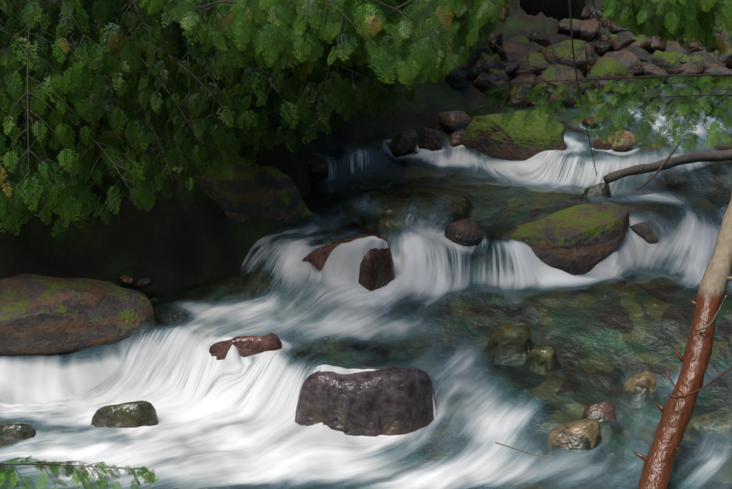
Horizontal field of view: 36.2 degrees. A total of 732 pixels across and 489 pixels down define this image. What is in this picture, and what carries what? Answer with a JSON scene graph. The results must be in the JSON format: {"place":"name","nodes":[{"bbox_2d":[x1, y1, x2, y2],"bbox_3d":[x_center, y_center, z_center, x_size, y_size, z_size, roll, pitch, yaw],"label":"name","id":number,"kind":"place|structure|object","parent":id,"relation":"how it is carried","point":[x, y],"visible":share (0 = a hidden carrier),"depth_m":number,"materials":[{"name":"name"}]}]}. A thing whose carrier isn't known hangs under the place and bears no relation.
{"place":"outdoors","nodes":[
{"label":"outdoors","id":0,"kind":"place"},
{"bbox_2d":[0,0,584,21],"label":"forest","id":1,"kind":"object","parent":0,"point":[558,10],"visible":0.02,"depth_m":13.95,"materials":[{"name":"black"}]},
{"bbox_2d":[0,0,712,449],"bbox_3d":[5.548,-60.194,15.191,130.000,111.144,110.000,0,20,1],"label":"rocks","id":2,"kind":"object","parent":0,"point":[182,236],"depth_m":9.18,"materials":[{"name":"stone"}]},
{"bbox_2d":[0,2,731,355],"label":"boulders","id":3,"kind":"object","parent":2,"relation":"on","point":[42,314],"visible":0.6,"depth_m":9.88,"materials":[{"name":"stone"}]},
{"bbox_2d":[0,0,731,488],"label":"leaves","id":4,"kind":"object","parent":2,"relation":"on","point":[252,40],"visible":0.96,"depth_m":6.64,"materials":[{"name":"green plant"}]},
{"bbox_2d":[0,0,731,488],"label":"branches","id":5,"kind":"object","parent":2,"relation":"on","point":[224,2],"visible":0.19,"depth_m":8.00,"materials":[{"name":"green plant"}]},
{"bbox_2d":[0,0,510,236],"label":"tree foliage","id":6,"kind":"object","parent":5,"relation":"attached to","point":[116,47],"depth_m":8.15,"materials":[{"name":"green plant"}]},
{"bbox_2d":[404,0,731,488],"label":"logs and twigs","id":7,"kind":"object","parent":2,"relation":"on","point":[677,410],"visible":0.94,"depth_m":7.38,"materials":[{"name":"brown wood"}]},
{"bbox_2d":[0,81,731,488],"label":"stream water","id":8,"kind":"structure","parent":0,"point":[496,335],"depth_m":8.57,"materials":[{"name":"white liquid"}]}
]}

